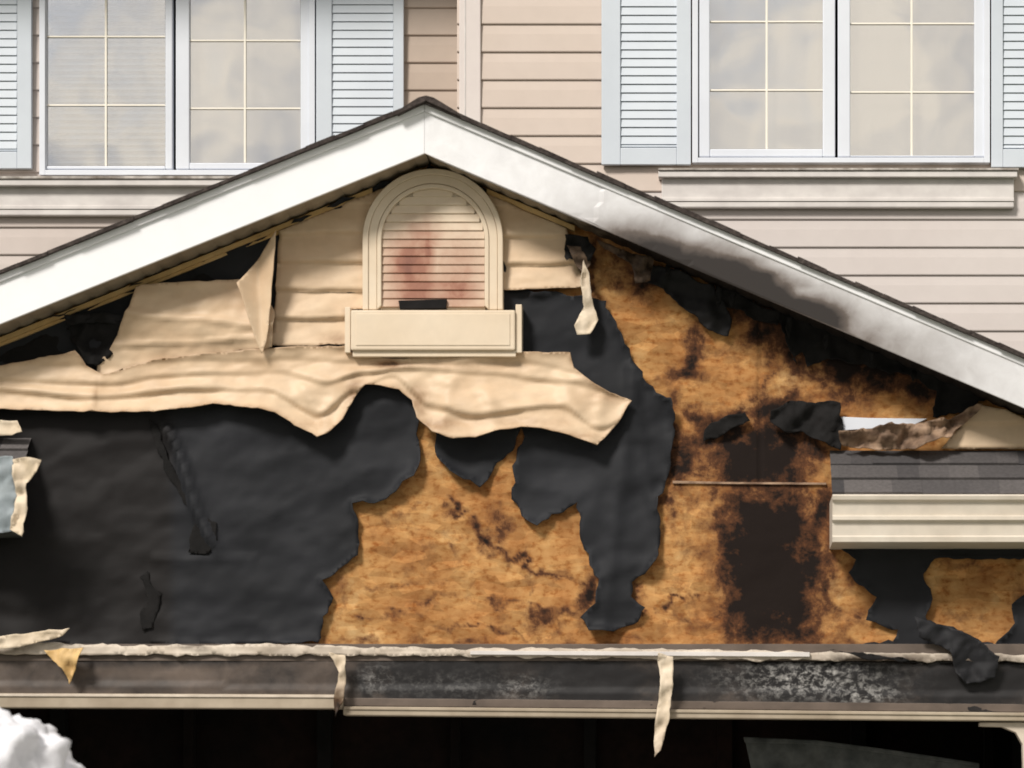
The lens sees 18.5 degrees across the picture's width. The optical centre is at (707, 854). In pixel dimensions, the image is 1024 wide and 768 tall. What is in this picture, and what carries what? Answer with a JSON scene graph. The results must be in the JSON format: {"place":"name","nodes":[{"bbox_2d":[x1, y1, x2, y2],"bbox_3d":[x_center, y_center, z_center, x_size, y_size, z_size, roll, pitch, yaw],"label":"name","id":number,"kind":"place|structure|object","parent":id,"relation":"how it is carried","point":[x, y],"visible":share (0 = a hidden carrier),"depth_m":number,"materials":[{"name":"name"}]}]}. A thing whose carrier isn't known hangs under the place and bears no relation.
{"place":"outdoors","nodes":[
{"label":"outdoors","id":0,"kind":"place"},
{"bbox_2d":[0,438,30,458],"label":"return shingles","id":1,"kind":"object","parent":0,"point":[15,448],"visible":0.56,"depth_m":15.89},
{"bbox_2d":[0,661,1023,712],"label":"header cladding","id":2,"kind":"structure","parent":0,"point":[850,681],"depth_m":15.92,"materials":[{"name":"metal"}]},
{"bbox_2d":[0,693,343,709],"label":"header lip","id":3,"kind":"object","parent":2,"relation":"attached to","point":[17,702],"visible":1,"depth_m":15.88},
{"bbox_2d":[0,694,333,697],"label":"header lip","id":4,"kind":"object","parent":3,"relation":"attached to","point":[162,695],"visible":1,"depth_m":15.87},
{"bbox_2d":[0,164,1023,643],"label":"osb sheathing","id":5,"kind":"object","parent":2,"relation":"attached to","point":[444,554],"visible":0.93,"depth_m":16.00,"materials":[{"name":"wood"}]},
{"bbox_2d":[0,531,22,537],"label":"return gutter","id":6,"kind":"object","parent":5,"relation":"attached to","point":[12,534],"visible":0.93,"depth_m":15.86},
{"bbox_2d":[0,456,16,532],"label":"torn return panel","id":7,"kind":"object","parent":6,"relation":"attached to","point":[8,495],"visible":1,"depth_m":15.55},
{"bbox_2d":[10,457,40,535],"bbox_3d":[-3.377,-1.769,15.521,0.159,0.395,0.065,0,0,0],"label":"torn return edge","id":8,"kind":"object","parent":7,"relation":"attached to","point":[24,470],"visible":1,"depth_m":15.52,"materials":[{"name":"plastic"}]},
{"bbox_2d":[0,420,21,435],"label":"torn return cap","id":9,"kind":"object","parent":6,"relation":"on","point":[9,428],"visible":1,"depth_m":15.88,"materials":[{"name":"plastic"}]},
{"bbox_2d":[0,165,674,643],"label":"felt paper","id":10,"kind":"object","parent":5,"relation":"attached to","point":[110,521],"visible":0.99,"depth_m":15.97,"materials":[{"name":"paper"}]},
{"bbox_2d":[0,328,68,363],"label":"charred gap","id":11,"kind":"object","parent":10,"relation":"attached to","point":[44,345],"visible":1,"depth_m":15.98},
{"bbox_2d":[64,312,122,325],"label":"felt scrap","id":12,"kind":"object","parent":10,"relation":"attached to","point":[100,317],"visible":1,"depth_m":15.92,"materials":[{"name":"black paper"}]},
{"bbox_2d":[70,317,120,365],"bbox_3d":[-3.116,-2.606,15.940,0.263,0.253,0.097,0,0,-7],"label":"felt scrap","id":13,"kind":"object","parent":10,"relation":"attached to","point":[82,335],"visible":1,"depth_m":15.94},
{"bbox_2d":[140,571,161,630],"bbox_3d":[-2.838,-1.291,15.968,0.115,0.306,0.009,0,0,0],"label":"felt scrap","id":14,"kind":"object","parent":10,"relation":"attached to","point":[149,611],"visible":1,"depth_m":15.97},
{"bbox_2d":[149,419,216,553],"bbox_3d":[-2.673,-1.875,15.964,0.350,0.693,0.010,0,0,0],"label":"paper strip","id":15,"kind":"object","parent":10,"relation":"attached to","point":[198,545],"visible":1,"depth_m":15.96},
{"bbox_2d":[0,346,631,444],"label":"melted siding","id":16,"kind":"object","parent":10,"relation":"attached to","point":[314,390],"visible":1,"depth_m":15.90,"materials":[{"name":"plastic"}]},
{"bbox_2d":[272,188,580,345],"bbox_3d":[-1.434,-3.030,15.954,1.590,0.913,0.042,0,0,0],"label":"siding remnant","id":17,"kind":"object","parent":10,"relation":"attached to","point":[319,275],"visible":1,"depth_m":15.95,"materials":[{"name":"plastic"}]},
{"bbox_2d":[345,169,522,358],"bbox_3d":[-1.390,-2.998,15.913,0.896,0.958,0.134,0,0,0],"label":"gable vent","id":18,"kind":"object","parent":10,"relation":"attached to","point":[433,265],"visible":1,"depth_m":15.90,"materials":[{"name":"plastic"}]},
{"bbox_2d":[647,265,731,335],"bbox_3d":[-0.103,-2.828,15.959,0.452,0.382,0.056,0,0,3],"label":"felt scrap","id":19,"kind":"object","parent":5,"relation":"attached to","point":[687,292],"visible":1,"depth_m":15.96,"materials":[{"name":"black paper"}]},
{"bbox_2d":[703,412,749,440],"bbox_3d":[0.095,-2.178,15.964,0.241,0.148,0.027,0,0,7],"label":"felt scrap","id":20,"kind":"object","parent":5,"relation":"attached to","point":[720,427],"visible":1,"depth_m":15.96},
{"bbox_2d":[673,481,825,484],"bbox_3d":[0.211,-1.895,15.994,0.783,0.020,0.016,0,0,0],"label":"sheathing seam flashing","id":21,"kind":"object","parent":5,"relation":"attached to","point":[771,483],"visible":1,"depth_m":15.99,"materials":[{"name":"metal"}]},
{"bbox_2d":[716,285,782,324],"bbox_3d":[0.213,-2.796,15.960,0.349,0.211,0.048,0,0,0],"label":"felt scrap","id":22,"kind":"object","parent":5,"relation":"attached to","point":[753,310],"visible":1,"depth_m":15.96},
{"bbox_2d":[770,400,842,449],"bbox_3d":[0.502,-2.183,15.945,0.375,0.254,0.078,0,0,0],"label":"felt scrap","id":23,"kind":"object","parent":5,"relation":"attached to","point":[822,421],"visible":1,"depth_m":15.94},
{"bbox_2d":[775,314,985,417],"bbox_3d":[0.881,-2.502,15.963,1.088,0.558,0.068,0,0,0],"label":"felt scrap","id":24,"kind":"object","parent":5,"relation":"attached to","point":[806,339],"visible":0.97,"depth_m":15.97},
{"bbox_2d":[841,417,926,430],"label":"exposed white trim","id":25,"kind":"structure","parent":5,"relation":"attached to","point":[852,423],"depth_m":15.97,"materials":[{"name":"plastic"}]},
{"bbox_2d":[838,404,981,449],"bbox_3d":[1.025,-2.164,15.889,0.730,0.231,0.173,0,0,0],"label":"burnt siding remnant","id":26,"kind":"object","parent":5,"relation":"attached to","point":[892,436],"visible":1,"depth_m":15.89,"materials":[{"name":"plastic"}]},
{"bbox_2d":[830,494,1023,548],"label":"return gutter","id":27,"kind":"object","parent":5,"relation":"attached to","point":[926,521],"visible":1,"depth_m":15.63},
{"bbox_2d":[830,451,1023,494],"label":"return shingles","id":28,"kind":"object","parent":27,"relation":"on","point":[932,472],"visible":1,"depth_m":15.83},
{"bbox_2d":[842,549,1023,643],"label":"felt paper torn","id":29,"kind":"object","parent":5,"relation":"attached to","point":[892,581],"visible":0.94,"depth_m":15.98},
{"bbox_2d":[929,595,1023,643],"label":"felt paper torn","id":30,"kind":"object","parent":5,"relation":"attached to","point":[1014,634],"visible":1,"depth_m":15.97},
{"bbox_2d":[941,405,1023,448],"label":"siding remnant","id":31,"kind":"object","parent":5,"relation":"attached to","point":[985,427],"visible":1,"depth_m":15.96,"materials":[{"name":"plastic"}]},
{"bbox_2d":[0,642,1023,662],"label":"header ledge","id":32,"kind":"object","parent":2,"relation":"attached to","point":[226,650],"visible":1,"depth_m":15.89,"materials":[{"name":"plastic"}]},
{"bbox_2d":[0,628,68,648],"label":"torn ledge sliver","id":33,"kind":"object","parent":32,"relation":"attached to","point":[13,641],"visible":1,"depth_m":15.84,"materials":[{"name":"plastic"}]},
{"bbox_2d":[44,648,82,683],"bbox_3d":[-3.255,-0.952,15.833,0.185,0.187,0.073,0,0,11],"label":"hanging strip","id":34,"kind":"object","parent":32,"relation":"hanging from","point":[65,659],"visible":1,"depth_m":15.83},
{"bbox_2d":[329,652,345,716],"bbox_3d":[-1.871,-0.856,15.828,0.086,0.326,0.055,0,0,0],"label":"hanging strip","id":35,"kind":"object","parent":32,"relation":"hanging from","point":[339,661],"visible":1,"depth_m":15.83,"materials":[{"name":"plastic"}]},
{"bbox_2d":[470,651,809,656],"bbox_3d":[-0.344,-1.015,15.898,1.720,0.031,0.045,0,0,0],"label":"melted siding strip","id":36,"kind":"object","parent":32,"relation":"on","point":[730,654],"visible":1,"depth_m":15.88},
{"bbox_2d":[654,652,673,756],"bbox_3d":[-0.223,-0.753,15.824,0.100,0.529,0.060,0,0,0],"label":"hanging strip","id":37,"kind":"object","parent":32,"relation":"hanging from","point":[666,669],"visible":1,"depth_m":15.83,"materials":[{"name":"plastic"}]},
{"bbox_2d":[830,649,910,661],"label":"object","id":38,"kind":"object","parent":32,"relation":"attached to","point":[862,655],"visible":1,"depth_m":15.85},
{"bbox_2d":[914,616,999,683],"bbox_3d":[1.260,-1.032,15.872,0.430,0.342,0.062,0,0,0],"label":"felt scrap","id":39,"kind":"object","parent":32,"relation":"attached to","point":[960,646],"visible":1,"depth_m":15.87,"materials":[{"name":"black paper"}]},
{"bbox_2d":[0,644,1023,661],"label":"header top","id":40,"kind":"object","parent":2,"relation":"on","point":[1012,649],"visible":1,"depth_m":15.91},
{"bbox_2d":[343,706,1023,721],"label":"header lip","id":41,"kind":"object","parent":2,"relation":"attached to","point":[553,714],"visible":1,"depth_m":15.88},
{"bbox_2d":[344,707,1023,715],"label":"header lip","id":42,"kind":"object","parent":41,"relation":"attached to","point":[677,711],"visible":1,"depth_m":15.87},
{"bbox_2d":[344,698,1023,711],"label":"header lip","id":43,"kind":"object","parent":2,"relation":"attached to","point":[733,705],"visible":1,"depth_m":15.91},
{"label":"driveway","id":44,"kind":"structure","parent":0,"visible":0},
{"bbox_2d":[0,708,84,767],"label":"insulation pile","id":45,"kind":"object","parent":44,"relation":"on","point":[30,743],"visible":1,"depth_m":13.71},
{"bbox_2d":[50,709,67,737],"bbox_3d":[-3.653,0.300,17.648,0.088,2.600,0.095,0,0,0],"label":"charred stud","id":46,"kind":"object","parent":44,"relation":"on","point":[59,720],"depth_m":17.60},
{"bbox_2d":[746,743,978,767],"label":"panel skin","id":47,"kind":"object","parent":44,"relation":"on","point":[769,755],"visible":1,"depth_m":16.50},
{"bbox_2d":[743,737,978,766],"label":"panel edge","id":48,"kind":"object","parent":47,"relation":"attached to","point":[835,744],"visible":1,"depth_m":16.48,"materials":[{"name":"metal"}]},
{"bbox_3d":[1.733,0.420,15.992,0.240,2.360,0.045,0,0,0],"label":"front pier","id":49,"kind":"object","parent":44,"relation":"on","visible":0},
{"bbox_2d":[978,722,1023,767],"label":"door corner trim","id":50,"kind":"structure","parent":49,"relation":"attached to","point":[1017,728],"depth_m":15.92,"materials":[{"name":"plastic"}]},
{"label":"roof slope","id":51,"kind":"object","parent":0,"visible":0},
{"bbox_2d":[0,111,424,324],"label":"rake fascia","id":52,"kind":"structure","parent":51,"relation":"attached to","point":[212,218],"depth_m":15.67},
{"bbox_2d":[0,105,424,281],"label":"drip edge","id":53,"kind":"object","parent":52,"relation":"attached to","point":[206,195],"visible":1,"depth_m":15.65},
{"bbox_2d":[0,154,429,335],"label":"soffit","id":54,"kind":"structure","parent":52,"relation":"attached to","point":[210,246],"depth_m":15.88,"materials":[{"name":"plastic"}]},
{"bbox_2d":[0,231,278,346],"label":"channel","id":55,"kind":"object","parent":54,"relation":"attached to","point":[116,298],"visible":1,"depth_m":15.96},
{"bbox_2d":[97,279,274,373],"bbox_3d":[-2.651,-2.667,15.897,0.916,0.504,0.088,0,0,2],"label":"siding sagging","id":56,"kind":"object","parent":54,"relation":"attached to","point":[170,319],"visible":1,"depth_m":15.90,"materials":[{"name":"plastic"}]},
{"bbox_2d":[0,188,372,342],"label":"channel","id":57,"kind":"object","parent":54,"relation":"attached to","point":[162,275],"visible":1,"depth_m":15.95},
{"bbox_2d":[237,231,275,352],"bbox_3d":[-2.276,-2.838,15.830,0.202,0.610,0.072,0,0,0],"label":"siding flap","id":58,"kind":"object","parent":54,"relation":"attached to","point":[254,283],"visible":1,"depth_m":15.84,"materials":[{"name":"plastic"}]},
{"bbox_2d":[397,96,459,116],"bbox_3d":[-1.391,-3.726,15.793,0.311,0.103,0.375,0,0,0],"label":"ridge cap","id":59,"kind":"object","parent":51,"relation":"on","point":[413,104],"visible":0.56,"depth_m":15.61,"materials":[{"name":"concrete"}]},
{"bbox_2d":[459,0,480,122],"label":"corner post","id":60,"kind":"object","parent":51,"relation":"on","point":[473,59],"visible":0.13,"depth_m":17.77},
{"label":"roof slope","id":61,"kind":"object","parent":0,"visible":0},
{"bbox_2d":[425,112,1023,407],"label":"rake fascia","id":62,"kind":"structure","parent":61,"relation":"attached to","point":[652,229],"depth_m":15.66,"materials":[{"name":"metal"}]},
{"bbox_2d":[425,105,1023,365],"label":"drip edge","id":63,"kind":"object","parent":62,"relation":"attached to","point":[726,235],"visible":1,"depth_m":15.65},
{"bbox_2d":[427,155,1023,415],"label":"soffit","id":64,"kind":"structure","parent":62,"relation":"attached to","point":[766,303],"depth_m":15.88,"materials":[{"name":"plastic"}]},
{"bbox_2d":[487,189,574,232],"bbox_3d":[-0.902,-3.280,15.975,0.449,0.216,0.050,0,0,0],"label":"channel","id":65,"kind":"object","parent":64,"relation":"attached to","point":[568,226],"visible":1,"depth_m":15.95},
{"bbox_2d":[564,234,595,260],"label":"felt scrap","id":66,"kind":"object","parent":64,"relation":"attached to","point":[588,248],"visible":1,"depth_m":15.88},
{"bbox_2d":[574,260,597,334],"bbox_3d":[-0.617,-2.825,15.890,0.122,0.387,0.049,0,0,0],"label":"melted drip","id":67,"kind":"object","parent":64,"relation":"attached to","point":[586,322],"visible":1,"depth_m":15.88,"materials":[{"name":"plastic"}]},
{"bbox_2d":[567,245,590,271],"bbox_3d":[-0.655,-3.015,15.895,0.126,0.144,0.040,0,0,0],"label":"melted curl","id":68,"kind":"object","parent":67,"relation":"on","point":[578,255],"visible":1,"depth_m":15.89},
{"bbox_2d":[597,240,653,283],"bbox_3d":[-0.417,-3.000,15.887,0.290,0.216,0.093,0,0,0],"label":"melted curl","id":69,"kind":"object","parent":64,"relation":"attached to","point":[642,266],"visible":1,"depth_m":15.88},
{"bbox_3d":[-1.671,-6.740,21.425,10.394,2.320,8.150,0,0,0],"label":"roof","id":70,"kind":"object","parent":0,"visible":0},
{"bbox_2d":[174,0,175,169],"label":"room back","id":71,"kind":"object","parent":70,"relation":"attached to","point":[174,84],"depth_m":18.45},
{"bbox_2d":[698,0,836,157],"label":"room back","id":72,"kind":"object","parent":70,"relation":"attached to","point":[835,78],"visible":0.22,"depth_m":18.10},
{"label":"lawn","id":73,"kind":"structure","parent":0,"visible":0},
{"bbox_2d":[0,0,128,269],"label":"house siding","id":74,"kind":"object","parent":73,"relation":"on","point":[23,238],"visible":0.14,"depth_m":18.14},
{"bbox_2d":[0,0,32,169],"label":"shutter","id":75,"kind":"object","parent":74,"relation":"attached to","point":[16,84],"visible":1,"depth_m":18.10,"materials":[{"name":"paint"}]},
{"bbox_2d":[0,187,205,216],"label":"window apron","id":76,"kind":"object","parent":74,"relation":"attached to","point":[84,196],"depth_m":18.09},
{"bbox_2d":[0,206,158,208],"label":"window apron lip","id":77,"kind":"object","parent":76,"relation":"attached to","point":[77,207],"depth_m":18.08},
{"bbox_2d":[0,179,225,186],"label":"window sill","id":78,"kind":"structure","parent":76,"relation":"on","point":[106,182],"depth_m":18.04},
{"bbox_2d":[39,0,45,175],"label":"frame jamb","id":79,"kind":"object","parent":78,"relation":"on","point":[42,86],"visible":0.64,"depth_m":18.09,"materials":[{"name":"plastic"}]},
{"bbox_2d":[0,176,232,178],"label":"window sill top","id":80,"kind":"structure","parent":78,"relation":"on","point":[114,177],"depth_m":18.03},
{"bbox_2d":[45,170,247,175],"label":"frame sill","id":81,"kind":"structure","parent":78,"relation":"on","point":[142,172],"depth_m":18.09,"materials":[{"name":"plastic"}]},
{"bbox_2d":[47,166,165,169],"bbox_3d":[-3.478,-3.966,18.139,0.686,0.019,0.063,0,0,0],"label":"sash rail","id":82,"kind":"object","parent":81,"relation":"on","point":[105,167],"visible":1,"depth_m":18.11,"materials":[{"name":"plastic"}]},
{"bbox_2d":[47,0,164,165],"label":"glass","id":83,"kind":"object","parent":82,"relation":"on","point":[76,75],"visible":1,"depth_m":18.13,"materials":[{"name":"glass"}]},
{"bbox_2d":[105,0,106,165],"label":"grille bar","id":84,"kind":"object","parent":82,"relation":"on","point":[105,82],"visible":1,"depth_m":18.12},
{"bbox_2d":[165,0,173,169],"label":"sash stile","id":85,"kind":"object","parent":81,"relation":"on","point":[169,84],"visible":1,"depth_m":18.11,"materials":[{"name":"plastic"}]},
{"bbox_2d":[176,0,189,169],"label":"sash stile","id":86,"kind":"object","parent":81,"relation":"on","point":[182,84],"visible":1,"depth_m":18.11,"materials":[{"name":"plastic"}]},
{"bbox_2d":[190,163,263,169],"bbox_3d":[-2.675,-3.976,18.139,0.641,0.038,0.063,0,0,0],"label":"sash rail","id":87,"kind":"object","parent":81,"relation":"on","point":[220,166],"visible":0.55,"depth_m":18.11,"materials":[{"name":"plastic"}]},
{"bbox_2d":[190,0,299,162],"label":"glass","id":88,"kind":"object","parent":87,"relation":"on","point":[217,77],"visible":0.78,"depth_m":18.13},
{"bbox_2d":[244,0,245,162],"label":"grille bar","id":89,"kind":"object","parent":87,"relation":"on","point":[244,81],"visible":1,"depth_m":18.12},
{"bbox_2d":[301,0,308,148],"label":"sash stile","id":90,"kind":"object","parent":81,"relation":"on","point":[304,73],"visible":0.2,"depth_m":18.11,"materials":[{"name":"plastic"}]},
{"bbox_2d":[309,0,315,144],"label":"frame jamb","id":91,"kind":"object","parent":78,"relation":"on","point":[312,71],"visible":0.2,"depth_m":18.09,"materials":[{"name":"plastic"}]},
{"bbox_2d":[316,0,403,141],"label":"shutter","id":92,"kind":"object","parent":74,"relation":"attached to","point":[359,62],"visible":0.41,"depth_m":18.11,"materials":[{"name":"paint"}]},
{"bbox_2d":[644,192,1023,352],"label":"siding wall","id":93,"kind":"structure","parent":73,"relation":"on","point":[963,268],"depth_m":17.79,"materials":[{"name":"plastic"}]},
{"bbox_2d":[457,0,1023,191],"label":"siding wall","id":94,"kind":"structure","parent":93,"relation":"on","point":[541,73],"depth_m":17.79,"materials":[{"name":"plastic"}]},
{"bbox_2d":[601,0,690,165],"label":"shutter","id":95,"kind":"object","parent":94,"relation":"attached to","point":[645,82],"visible":1,"depth_m":17.76,"materials":[{"name":"paint"}]},
{"bbox_2d":[692,0,697,164],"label":"frame jamb","id":96,"kind":"object","parent":94,"relation":"attached to","point":[694,82],"visible":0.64,"depth_m":17.74,"materials":[{"name":"plastic"}]},
{"bbox_2d":[658,171,1016,179],"bbox_3d":[0.734,-3.842,17.750,2.028,0.037,0.100,0,0,0],"label":"window sill","id":97,"kind":"structure","parent":94,"relation":"attached to","point":[837,175],"depth_m":17.70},
{"bbox_2d":[662,179,1013,208],"bbox_3d":[0.735,-3.745,17.770,1.996,0.172,0.060,0,0,0],"label":"window apron","id":98,"kind":"object","parent":97,"relation":"attached to","point":[837,188],"depth_m":17.74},
{"bbox_2d":[662,198,1013,200],"bbox_3d":[0.735,-3.704,17.742,1.995,0.018,0.016,0,0,0],"label":"window apron lip","id":99,"kind":"object","parent":98,"relation":"attached to","point":[839,199],"depth_m":17.73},
{"bbox_2d":[658,168,1018,172],"bbox_3d":[0.737,-3.867,17.745,2.034,0.013,0.110,0,0,0],"label":"window sill top","id":100,"kind":"structure","parent":97,"relation":"on","point":[838,169],"depth_m":17.69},
{"bbox_2d":[698,158,983,164],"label":"frame sill","id":101,"kind":"structure","parent":97,"relation":"on","point":[840,161],"depth_m":17.74,"materials":[{"name":"plastic"}]},
{"bbox_2d":[699,0,709,157],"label":"sash stile","id":102,"kind":"object","parent":101,"relation":"on","point":[704,78],"visible":1,"depth_m":17.75,"materials":[{"name":"plastic"}]},
{"bbox_2d":[710,149,822,157],"bbox_3d":[0.331,-3.973,17.788,0.640,0.044,0.063,0,0,0],"label":"sash rail","id":103,"kind":"object","parent":101,"relation":"on","point":[766,153],"visible":1,"depth_m":17.76,"materials":[{"name":"plastic"}]},
{"bbox_2d":[710,0,822,148],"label":"glass","id":104,"kind":"object","parent":103,"relation":"on","point":[738,61],"visible":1,"depth_m":17.78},
{"bbox_2d":[766,0,767,148],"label":"grille bar","id":105,"kind":"object","parent":103,"relation":"on","point":[766,74],"visible":1,"depth_m":17.77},
{"bbox_2d":[823,0,834,157],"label":"sash stile","id":106,"kind":"object","parent":101,"relation":"on","point":[828,78],"visible":1,"depth_m":17.75,"materials":[{"name":"plastic"}]},
{"bbox_2d":[837,0,849,157],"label":"sash stile","id":107,"kind":"object","parent":101,"relation":"on","point":[843,78],"visible":1,"depth_m":17.75,"materials":[{"name":"plastic"}]},
{"bbox_2d":[850,156,973,157],"bbox_3d":[1.158,-3.955,17.788,0.703,0.007,0.063,0,0,0],"label":"sash rail","id":108,"kind":"object","parent":101,"relation":"on","point":[911,156],"visible":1,"depth_m":17.77,"materials":[{"name":"plastic"}]},
{"bbox_2d":[910,0,912,155],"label":"grille bar","id":109,"kind":"object","parent":108,"relation":"on","point":[911,78],"visible":1,"depth_m":17.77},
{"bbox_2d":[850,0,973,155],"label":"glass","id":110,"kind":"object","parent":108,"relation":"on","point":[943,60],"visible":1,"depth_m":17.78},
{"bbox_2d":[974,0,983,157],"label":"sash stile","id":111,"kind":"object","parent":101,"relation":"on","point":[978,78],"visible":1,"depth_m":17.75,"materials":[{"name":"plastic"}]},
{"bbox_2d":[983,0,989,164],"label":"frame jamb","id":112,"kind":"object","parent":94,"relation":"attached to","point":[986,82],"visible":0.64,"depth_m":17.74,"materials":[{"name":"plastic"}]},
{"bbox_2d":[991,0,1023,167],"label":"shutter","id":113,"kind":"object","parent":94,"relation":"attached to","point":[1007,83],"visible":1,"depth_m":17.76,"materials":[{"name":"paint"}]},
{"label":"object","id":114,"kind":"object","parent":73,"relation":"on","visible":0},
{"bbox_2d":[404,0,456,110],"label":"siding wall alcove","id":115,"kind":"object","parent":114,"relation":"attached to","point":[430,48],"visible":0.07,"depth_m":18.14},
{"bbox_3d":[1.793,-0.213,16.890,0.120,3.627,1.740,0,0,0],"label":"side wall","id":116,"kind":"object","parent":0,"visible":0},
{"bbox_2d":[1012,732,1021,767],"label":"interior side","id":117,"kind":"object","parent":116,"relation":"attached to","point":[1016,755],"depth_m":17.41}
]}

